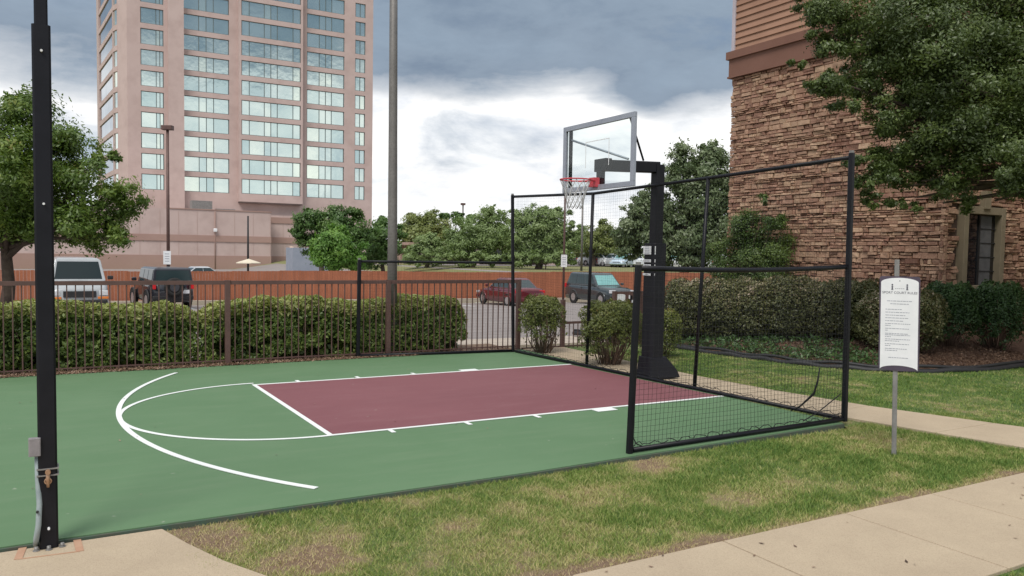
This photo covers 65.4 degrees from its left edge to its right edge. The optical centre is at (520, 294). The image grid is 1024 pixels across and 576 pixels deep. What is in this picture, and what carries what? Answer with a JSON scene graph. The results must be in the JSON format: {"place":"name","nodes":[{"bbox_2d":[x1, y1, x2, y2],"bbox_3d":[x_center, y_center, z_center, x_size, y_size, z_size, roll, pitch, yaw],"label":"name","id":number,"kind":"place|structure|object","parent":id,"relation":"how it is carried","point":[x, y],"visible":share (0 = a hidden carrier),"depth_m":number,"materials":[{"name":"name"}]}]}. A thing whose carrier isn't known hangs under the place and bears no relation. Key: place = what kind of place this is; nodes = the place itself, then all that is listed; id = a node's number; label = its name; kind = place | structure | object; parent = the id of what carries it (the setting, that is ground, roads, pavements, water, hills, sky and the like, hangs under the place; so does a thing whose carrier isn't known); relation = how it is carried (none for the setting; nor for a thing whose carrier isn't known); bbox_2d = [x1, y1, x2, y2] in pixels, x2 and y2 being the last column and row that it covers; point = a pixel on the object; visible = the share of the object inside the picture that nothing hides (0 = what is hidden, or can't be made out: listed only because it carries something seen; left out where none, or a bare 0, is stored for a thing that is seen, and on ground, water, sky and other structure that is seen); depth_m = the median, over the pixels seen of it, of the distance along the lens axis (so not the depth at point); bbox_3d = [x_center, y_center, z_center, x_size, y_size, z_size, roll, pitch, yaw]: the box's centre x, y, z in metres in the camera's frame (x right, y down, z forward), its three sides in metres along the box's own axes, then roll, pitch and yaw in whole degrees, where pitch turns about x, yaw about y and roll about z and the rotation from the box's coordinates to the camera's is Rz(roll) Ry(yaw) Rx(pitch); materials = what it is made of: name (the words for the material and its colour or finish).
{"place":"outdoors","nodes":[
{"label":"outdoors","id":0,"kind":"place"},
{"bbox_2d":[0,0,734,256],"label":"sky","id":1,"kind":"structure","parent":0,"point":[488,91],"materials":[{"name":"grey"}]},
{"bbox_2d":[0,473,1023,575],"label":"sidewalk","id":2,"kind":"structure","parent":0,"point":[968,530],"depth_m":5.28,"materials":[{"name":"beige concrete"}]},
{"bbox_2d":[28,0,65,551],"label":"net post","id":3,"kind":"object","parent":2,"relation":"on","point":[42,448],"visible":1,"depth_m":5.14,"materials":[{"name":"black metal"}]},
{"bbox_2d":[237,255,850,428],"bbox_3d":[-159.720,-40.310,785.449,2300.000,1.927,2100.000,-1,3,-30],"label":"ground","id":4,"kind":"structure","parent":0,"point":[555,269],"depth_m":75.86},
{"bbox_2d":[0,79,154,303],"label":"crape myrtle","id":5,"kind":"object","parent":4,"relation":"on","point":[77,222],"visible":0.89,"depth_m":21.08,"materials":[{"name":"green plant"}]},
{"bbox_2d":[0,207,299,268],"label":"podium block","id":6,"kind":"structure","parent":4,"relation":"on","point":[213,238],"depth_m":113.81,"materials":[{"name":"beige concrete"}]},
{"bbox_2d":[96,0,372,252],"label":"hotel tower","id":7,"kind":"structure","parent":4,"relation":"on","point":[263,105],"depth_m":130.97,"materials":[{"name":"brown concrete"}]},
{"bbox_2d":[140,49,162,66],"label":"window","id":8,"kind":"structure","parent":7,"relation":"in","point":[148,57],"depth_m":124.33,"materials":[{"name":"blue glass"}]},
{"bbox_2d":[140,28,162,45],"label":"window","id":9,"kind":"structure","parent":7,"relation":"in","point":[147,36],"depth_m":124.15,"materials":[{"name":"blue glass"}]},
{"bbox_2d":[140,7,162,25],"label":"window","id":10,"kind":"structure","parent":7,"relation":"in","point":[147,15],"depth_m":124.01,"materials":[{"name":"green glass"}]},
{"bbox_2d":[141,174,163,189],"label":"window","id":11,"kind":"structure","parent":7,"relation":"in","point":[152,181],"depth_m":125.34,"materials":[{"name":"blue glass"}]},
{"bbox_2d":[141,153,163,169],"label":"window","id":12,"kind":"structure","parent":7,"relation":"in","point":[148,161],"depth_m":125.15,"materials":[{"name":"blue glass"}]},
{"bbox_2d":[141,132,163,148],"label":"window","id":13,"kind":"structure","parent":7,"relation":"in","point":[148,140],"depth_m":125.00,"materials":[{"name":"blue glass"}]},
{"bbox_2d":[141,111,163,128],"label":"window","id":14,"kind":"structure","parent":7,"relation":"in","point":[148,119],"depth_m":124.82,"materials":[{"name":"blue glass"}]},
{"bbox_2d":[141,91,163,107],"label":"window","id":15,"kind":"structure","parent":7,"relation":"in","point":[148,99],"depth_m":124.70,"materials":[{"name":"blue glass"}]},
{"bbox_2d":[141,70,163,87],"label":"window","id":16,"kind":"structure","parent":7,"relation":"in","point":[148,78],"depth_m":124.51,"materials":[{"name":"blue glass"}]},
{"bbox_2d":[184,156,228,173],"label":"window","id":17,"kind":"structure","parent":7,"relation":"in","point":[194,164],"depth_m":129.16,"materials":[{"name":"blue glass"}]},
{"bbox_2d":[184,136,228,153],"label":"window","id":18,"kind":"structure","parent":7,"relation":"in","point":[191,143],"depth_m":128.97,"materials":[{"name":"blue glass"}]},
{"bbox_2d":[184,116,228,133],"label":"window","id":19,"kind":"structure","parent":7,"relation":"in","point":[191,123],"depth_m":128.81,"materials":[{"name":"blue glass"}]},
{"bbox_2d":[184,95,228,114],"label":"window","id":20,"kind":"structure","parent":7,"relation":"in","point":[191,103],"depth_m":128.66,"materials":[{"name":"blue glass"}]},
{"bbox_2d":[184,75,228,94],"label":"window","id":21,"kind":"structure","parent":7,"relation":"in","point":[191,83],"depth_m":128.50,"materials":[{"name":"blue glass"}]},
{"bbox_2d":[184,55,228,74],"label":"window","id":22,"kind":"structure","parent":7,"relation":"in","point":[193,63],"depth_m":128.34,"materials":[{"name":"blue glass"}]},
{"bbox_2d":[184,34,228,54],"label":"window","id":23,"kind":"structure","parent":7,"relation":"in","point":[191,42],"depth_m":128.22,"materials":[{"name":"blue glass"}]},
{"bbox_2d":[184,14,228,34],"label":"window","id":24,"kind":"structure","parent":7,"relation":"in","point":[191,22],"depth_m":128.06,"materials":[{"name":"blue glass"}]},
{"bbox_2d":[184,0,228,14],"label":"window","id":25,"kind":"structure","parent":7,"relation":"in","point":[213,6],"depth_m":128.19,"materials":[{"name":"blue glass"}]},
{"bbox_2d":[185,176,228,192],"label":"window","id":26,"kind":"structure","parent":7,"relation":"in","point":[193,184],"depth_m":129.32,"materials":[{"name":"blue glass"}]},
{"bbox_2d":[241,100,299,119],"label":"window","id":27,"kind":"structure","parent":7,"relation":"in","point":[252,108],"depth_m":132.51,"materials":[{"name":"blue glass"}]},
{"bbox_2d":[241,80,299,100],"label":"window","id":28,"kind":"structure","parent":7,"relation":"in","point":[250,88],"depth_m":132.32,"materials":[{"name":"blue glass"}]},
{"bbox_2d":[242,179,299,195],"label":"window","id":29,"kind":"structure","parent":7,"relation":"in","point":[249,186],"depth_m":133.16,"materials":[{"name":"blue glass"}]},
{"bbox_2d":[242,159,299,176],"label":"window","id":30,"kind":"structure","parent":7,"relation":"in","point":[254,167],"depth_m":133.00,"materials":[{"name":"blue glass"}]},
{"bbox_2d":[242,139,299,157],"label":"window","id":31,"kind":"structure","parent":7,"relation":"in","point":[249,147],"depth_m":132.87,"materials":[{"name":"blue glass"}]},
{"bbox_2d":[242,120,299,138],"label":"window","id":32,"kind":"structure","parent":7,"relation":"in","point":[256,128],"depth_m":132.67,"materials":[{"name":"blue glass"}]},
{"bbox_2d":[241,60,300,81],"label":"window","id":33,"kind":"structure","parent":7,"relation":"in","point":[248,68],"depth_m":132.22,"materials":[{"name":"blue glass"}]},
{"bbox_2d":[241,40,300,62],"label":"window","id":34,"kind":"structure","parent":7,"relation":"in","point":[248,48],"depth_m":132.06,"materials":[{"name":"blue glass"}]},
{"bbox_2d":[241,20,300,43],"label":"window","id":35,"kind":"structure","parent":7,"relation":"in","point":[260,30],"depth_m":131.90,"materials":[{"name":"blue glass"}]},
{"bbox_2d":[241,0,300,23],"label":"window","id":36,"kind":"structure","parent":7,"relation":"in","point":[253,9],"depth_m":131.71,"materials":[{"name":"blue glass"}]},
{"bbox_2d":[307,183,343,198],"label":"window","id":37,"kind":"structure","parent":7,"relation":"in","point":[313,190],"depth_m":139.14,"materials":[{"name":"blue glass"}]},
{"bbox_2d":[307,165,343,180],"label":"window","id":38,"kind":"structure","parent":7,"relation":"in","point":[313,171],"depth_m":138.96,"materials":[{"name":"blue glass"}]},
{"bbox_2d":[307,146,343,162],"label":"window","id":39,"kind":"structure","parent":7,"relation":"in","point":[313,153],"depth_m":138.77,"materials":[{"name":"blue glass"}]},
{"bbox_2d":[307,127,343,143],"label":"window","id":40,"kind":"structure","parent":7,"relation":"in","point":[313,134],"depth_m":138.62,"materials":[{"name":"blue glass"}]},
{"bbox_2d":[307,108,343,125],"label":"window","id":41,"kind":"structure","parent":7,"relation":"in","point":[313,115],"depth_m":138.43,"materials":[{"name":"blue glass"}]},
{"bbox_2d":[307,89,343,106],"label":"window","id":42,"kind":"structure","parent":7,"relation":"in","point":[313,96],"depth_m":138.26,"materials":[{"name":"blue glass"}]},
{"bbox_2d":[307,71,343,88],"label":"window","id":43,"kind":"structure","parent":7,"relation":"in","point":[313,78],"depth_m":138.09,"materials":[{"name":"blue glass"}]},
{"bbox_2d":[307,52,343,69],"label":"window","id":44,"kind":"structure","parent":7,"relation":"in","point":[313,59],"depth_m":137.93,"materials":[{"name":"blue glass"}]},
{"bbox_2d":[307,33,343,51],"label":"window","id":45,"kind":"structure","parent":7,"relation":"in","point":[313,40],"depth_m":137.76,"materials":[{"name":"blue glass"}]},
{"bbox_2d":[307,13,343,32],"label":"window","id":46,"kind":"structure","parent":7,"relation":"in","point":[313,21],"depth_m":137.62,"materials":[{"name":"blue glass"}]},
{"bbox_2d":[307,0,343,14],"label":"window","id":47,"kind":"structure","parent":7,"relation":"in","point":[333,6],"depth_m":137.69,"materials":[{"name":"blue glass"}]},
{"bbox_2d":[1,343,515,376],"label":"planting strip","id":48,"kind":"object","parent":4,"relation":"on","point":[473,345],"visible":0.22,"depth_m":13.92,"materials":[{"name":"brown soil"}]},
{"bbox_2d":[0,298,201,374],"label":"hedge","id":49,"kind":"object","parent":48,"relation":"on","point":[80,335],"visible":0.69,"depth_m":12.69,"materials":[{"name":"green plant"}]},
{"bbox_2d":[0,347,510,377],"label":"leaf litter","id":50,"kind":"object","parent":48,"relation":"on","point":[117,369],"visible":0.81,"depth_m":13.12,"materials":[{"name":"plant"}]},
{"bbox_2d":[0,279,520,373],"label":"iron fence","id":51,"kind":"object","parent":48,"relation":"on","point":[227,284],"visible":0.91,"depth_m":13.69,"materials":[{"name":"brown metal"}]},
{"bbox_2d":[194,293,468,363],"bbox_3d":[-3.433,0.567,14.999,5.031,1.206,1.118,-1,3,-30],"label":"hedge","id":52,"kind":"object","parent":48,"relation":"on","point":[216,314],"visible":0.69,"depth_m":14.44,"materials":[{"name":"green plant"}]},
{"bbox_2d":[387,0,398,352],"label":"lamp post","id":53,"kind":"object","parent":48,"relation":"on","point":[392,164],"visible":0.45,"depth_m":14.94,"materials":[{"name":"metal"}]},
{"bbox_2d":[14,263,516,300],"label":"car park","id":54,"kind":"structure","parent":4,"relation":"on","point":[276,267],"depth_m":100.64,"materials":[{"name":"grey asphalt"}]},
{"bbox_2d":[20,298,592,304],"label":"kerb","id":55,"kind":"structure","parent":4,"relation":"on","point":[200,302],"depth_m":44.20,"materials":[{"name":"grey concrete"}]},
{"bbox_2d":[286,246,327,270],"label":"shed","id":56,"kind":"structure","parent":4,"relation":"on","point":[296,260],"depth_m":86.11,"materials":[{"name":"grey metal"}]},
{"bbox_2d":[288,201,379,270],"bbox_3d":[-15.208,-3.887,64.132,7.162,7.102,4.195,1,3,6],"label":"tree","id":57,"kind":"object","parent":4,"relation":"on","point":[316,220],"visible":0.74,"depth_m":63.58,"materials":[{"name":"green plant"}]},
{"bbox_2d":[306,223,371,276],"bbox_3d":[-13.034,-2.522,56.916,4.938,5.182,3.750,2,3,23],"label":"tree","id":58,"kind":"object","parent":4,"relation":"on","point":[335,250],"visible":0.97,"depth_m":56.38,"materials":[{"name":"green plant"}]},
{"bbox_2d":[0,269,725,301],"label":"board fence","id":59,"kind":"object","parent":4,"relation":"on","point":[548,285],"visible":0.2,"depth_m":44.16,"materials":[{"name":"orange wood"}]},
{"bbox_2d":[153,302,594,342],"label":"parking lot","id":60,"kind":"structure","parent":4,"relation":"on","point":[568,317],"depth_m":29.20,"materials":[{"name":"grey asphalt"}]},
{"bbox_2d":[54,257,112,303],"bbox_3d":[-18.230,-0.419,32.691,2.420,2.185,5.665,-1,3,-31],"label":"van","id":61,"kind":"object","parent":60,"relation":"on","point":[78,268],"visible":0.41,"depth_m":30.97,"materials":[{"name":"white metal"}]},
{"bbox_2d":[130,266,193,306],"bbox_3d":[-16.184,-0.309,35.833,2.200,1.884,4.470,-1,4,-38],"label":"off roader","id":62,"kind":"object","parent":60,"relation":"on","point":[160,273],"visible":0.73,"depth_m":34.34,"materials":[{"name":"black metal"}]},
{"bbox_2d":[155,270,190,280],"bbox_3d":[-14.955,-0.777,34.258,1.456,0.505,0.062,-1,4,-38],"label":"rear window","id":63,"kind":"structure","parent":62,"relation":"in","point":[161,275],"depth_m":34.24,"materials":[{"name":"black glass"}]},
{"bbox_2d":[161,125,173,265],"bbox_3d":[-16.524,-3.641,37.304,0.502,8.456,0.301,1,3,0],"label":"lamp post","id":64,"kind":"object","parent":60,"relation":"on","point":[167,252],"visible":0.94,"depth_m":37.23,"materials":[{"name":"brown metal"}]},
{"bbox_2d":[476,277,544,305],"bbox_3d":[-0.672,-0.171,44.641,2.240,1.555,4.860,-1,3,-30],"label":"sedan","id":65,"kind":"object","parent":60,"relation":"on","point":[527,285],"visible":0.56,"depth_m":43.54,"materials":[{"name":"red"}]},
{"bbox_2d":[561,196,566,299],"bbox_3d":[1.787,-2.334,32.845,0.243,6.437,0.150,1,3,0],"label":"sign pole","id":66,"kind":"object","parent":60,"relation":"on","point":[564,259],"visible":0.76,"depth_m":32.83,"materials":[{"name":"grey metal"}]},
{"bbox_2d":[565,272,633,304],"bbox_3d":[4.686,-0.345,47.757,2.300,1.885,4.810,-1,3,-30],"label":"suv","id":67,"kind":"object","parent":60,"relation":"on","point":[603,285],"visible":0.62,"depth_m":47.27,"materials":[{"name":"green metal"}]},
{"bbox_2d":[361,215,408,270],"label":"tree","id":68,"kind":"object","parent":4,"relation":"on","point":[379,247],"visible":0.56,"depth_m":67.33,"materials":[{"name":"green plant"}]},
{"bbox_2d":[191,336,609,357],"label":"lot walkway","id":69,"kind":"structure","parent":4,"relation":"on","point":[509,341],"depth_m":18.29,"materials":[{"name":"grey concrete"}]},
{"bbox_2d":[0,350,842,547],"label":"court slab","id":70,"kind":"structure","parent":4,"relation":"on","point":[109,481],"depth_m":8.03,"materials":[{"name":"green concrete"}]},
{"bbox_2d":[116,364,723,488],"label":"court lines","id":71,"kind":"object","parent":70,"relation":"on","point":[125,426],"visible":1,"depth_m":8.92,"materials":[{"name":"white paint"}]},
{"bbox_2d":[0,424,843,552],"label":"court slab edge","id":72,"kind":"object","parent":70,"relation":"attached to","point":[182,525],"visible":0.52,"depth_m":6.46,"materials":[{"name":"concrete"}]},
{"bbox_2d":[258,365,717,433],"bbox_3d":[-0.514,1.353,11.206,5.533,0.003,3.590,-1,3,-30],"label":"court key paint","id":73,"kind":"object","parent":70,"relation":"on","point":[345,406],"visible":0.93,"depth_m":10.80,"materials":[{"name":"red paint"}]},
{"bbox_2d":[356,150,854,453],"bbox_3d":[0.482,-0.257,11.902,3.430,3.235,7.910,-1,3,-30],"label":"net enclosure","id":74,"kind":"object","parent":70,"relation":"on","point":[636,313],"visible":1,"depth_m":9.65,"materials":[{"name":"metal"}]},
{"bbox_2d":[402,231,447,267],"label":"tree","id":75,"kind":"object","parent":4,"relation":"on","point":[422,242],"visible":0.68,"depth_m":77.28,"materials":[{"name":"green plant"}]},
{"bbox_2d":[400,209,453,241],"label":"tree","id":76,"kind":"object","parent":4,"relation":"on","point":[413,224],"visible":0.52,"depth_m":99.02,"materials":[{"name":"green plant"}]},
{"bbox_2d":[402,248,510,267],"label":"shrubbery","id":77,"kind":"object","parent":4,"relation":"on","point":[461,255],"visible":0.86,"depth_m":73.72,"materials":[{"name":"green plant"}]},
{"bbox_2d":[436,204,510,266],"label":"tree","id":78,"kind":"object","parent":4,"relation":"on","point":[480,234],"visible":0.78,"depth_m":75.14,"materials":[{"name":"green plant"}]},
{"bbox_2d":[496,203,586,268],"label":"tree","id":79,"kind":"object","parent":4,"relation":"on","point":[551,224],"visible":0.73,"depth_m":71.19,"materials":[{"name":"green plant"}]},
{"bbox_2d":[507,248,577,269],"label":"shrubbery","id":80,"kind":"object","parent":4,"relation":"on","point":[538,256],"visible":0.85,"depth_m":69.76,"materials":[{"name":"green plant"}]},
{"bbox_2d":[571,218,618,265],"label":"tree","id":81,"kind":"object","parent":4,"relation":"on","point":[605,239],"visible":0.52,"depth_m":94.28,"materials":[{"name":"green plant"}]},
{"bbox_2d":[609,137,732,272],"bbox_3d":[12.701,-6.137,60.142,12.469,11.443,5.784,1,3,-5],"label":"tree","id":82,"kind":"object","parent":4,"relation":"on","point":[714,161],"visible":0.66,"depth_m":59.08,"materials":[{"name":"green plant"}]},
{"bbox_2d":[572,329,1023,372],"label":"lawn edging","id":83,"kind":"object","parent":4,"relation":"on","point":[1017,364],"visible":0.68,"depth_m":14.54,"materials":[{"name":"black plastic"}]},
{"bbox_2d":[676,328,1023,368],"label":"mulch bed","id":84,"kind":"object","parent":4,"relation":"on","point":[1015,346],"visible":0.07,"depth_m":16.16,"materials":[{"name":"brown wood"}]},
{"bbox_2d":[664,277,714,338],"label":"shrub","id":85,"kind":"object","parent":84,"relation":"on","point":[692,303],"visible":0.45,"depth_m":17.61,"materials":[{"name":"green plant"}]},
{"bbox_2d":[693,275,748,337],"bbox_3d":[4.535,0.316,17.803,1.521,1.491,1.332,-1,3,-30],"label":"shrub","id":86,"kind":"object","parent":84,"relation":"on","point":[721,306],"visible":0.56,"depth_m":17.38,"materials":[{"name":"green plant"}]},
{"bbox_2d":[699,192,800,284],"bbox_3d":[6.247,-0.990,21.997,1.838,3.607,3.479,-1,3,-30],"label":"climbing shrub","id":87,"kind":"object","parent":84,"relation":"on","point":[776,255],"visible":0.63,"depth_m":21.55,"materials":[{"name":"green plant"}]},
{"bbox_2d":[728,275,779,337],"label":"shrub","id":88,"kind":"object","parent":84,"relation":"on","point":[747,314],"visible":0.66,"depth_m":17.11,"materials":[{"name":"green plant"}]},
{"bbox_2d":[630,329,878,364],"bbox_3d":[4.599,0.953,17.131,2.035,0.407,7.340,-1,4,-36],"label":"ground cover","id":89,"kind":"object","parent":84,"relation":"on","point":[854,358],"visible":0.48,"depth_m":15.90,"materials":[{"name":"green plant"}]},
{"bbox_2d":[765,274,816,338],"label":"shrub","id":90,"kind":"object","parent":84,"relation":"on","point":[785,299],"visible":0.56,"depth_m":16.83,"materials":[{"name":"green plant"}]},
{"bbox_2d":[797,278,855,338],"bbox_3d":[6.463,0.312,16.977,1.417,1.342,1.238,-1,3,-30],"label":"shrub","id":91,"kind":"object","parent":84,"relation":"on","point":[823,310],"visible":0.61,"depth_m":16.59,"materials":[{"name":"green plant"}]},
{"bbox_2d":[831,277,879,339],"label":"shrub","id":92,"kind":"object","parent":84,"relation":"on","point":[858,289],"visible":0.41,"depth_m":16.37,"materials":[{"name":"green plant"}]},
{"bbox_2d":[851,287,952,351],"bbox_3d":[7.440,0.503,15.614,1.993,1.288,1.709,-1,3,-30],"label":"shrub","id":93,"kind":"object","parent":84,"relation":"on","point":[870,302],"visible":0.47,"depth_m":15.32,"materials":[{"name":"green plant"}]},
{"bbox_2d":[923,280,982,348],"bbox_3d":[8.807,0.406,16.369,1.300,1.416,1.152,-1,3,-30],"label":"shrub","id":94,"kind":"object","parent":84,"relation":"on","point":[961,299],"visible":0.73,"depth_m":16.02,"materials":[{"name":"green plant"}]},
{"bbox_2d":[966,279,1023,350],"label":"shrub","id":95,"kind":"object","parent":84,"relation":"on","point":[1000,310],"visible":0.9,"depth_m":16.32,"materials":[{"name":"green plant"}]},
{"bbox_2d":[726,0,1023,334],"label":"stone building","id":96,"kind":"structure","parent":4,"relation":"on","point":[780,116],"depth_m":20.43,"materials":[{"name":"brown stone"}]},
{"bbox_2d":[955,191,1006,288],"bbox_3d":[10.601,-1.228,18.359,1.747,2.276,0.300,-1,3,-30],"label":"window","id":97,"kind":"structure","parent":96,"relation":"in","point":[980,249],"depth_m":18.42,"materials":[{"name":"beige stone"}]},
{"bbox_2d":[786,0,1023,215],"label":"live oak","id":98,"kind":"object","parent":4,"relation":"on","point":[951,71],"visible":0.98,"depth_m":13.26,"materials":[{"name":"green plant"}]},
{"bbox_2d":[165,342,1023,575],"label":"lawn","id":99,"kind":"structure","parent":0,"point":[722,536],"depth_m":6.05,"materials":[{"name":"green plant"}]},
{"bbox_2d":[516,293,567,353],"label":"bush","id":100,"kind":"object","parent":99,"relation":"on","point":[543,313],"visible":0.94,"depth_m":15.54,"materials":[{"name":"green plant"}]},
{"bbox_2d":[578,298,641,364],"bbox_3d":[1.609,0.689,14.255,1.334,1.240,1.042,-1,3,-30],"label":"bush","id":101,"kind":"object","parent":99,"relation":"on","point":[606,358],"visible":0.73,"depth_m":13.98,"materials":[{"name":"green plant"}]},
{"bbox_2d":[640,307,682,356],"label":"bush","id":102,"kind":"object","parent":99,"relation":"on","point":[667,336],"visible":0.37,"depth_m":15.38,"materials":[{"name":"green plant"}]},
{"bbox_2d":[878,260,920,454],"bbox_3d":[3.820,0.637,8.078,0.396,1.977,0.134,3,4,36],"label":"rules sign","id":103,"kind":"object","parent":99,"relation":"on","point":[899,317],"visible":1,"depth_m":8.05,"materials":[{"name":"metal"}]},
{"bbox_2d":[520,347,1023,448],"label":"path","id":104,"kind":"structure","parent":0,"point":[1008,436],"depth_m":9.96,"materials":[{"name":"beige concrete"}]},
{"bbox_2d":[559,111,679,378],"bbox_3d":[1.559,-0.652,12.158,2.005,3.960,1.604,1,3,0],"label":"basketball hoop","id":105,"kind":"object","parent":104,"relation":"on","point":[633,167],"visible":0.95,"depth_m":12.47,"materials":[{"name":"black metal"}]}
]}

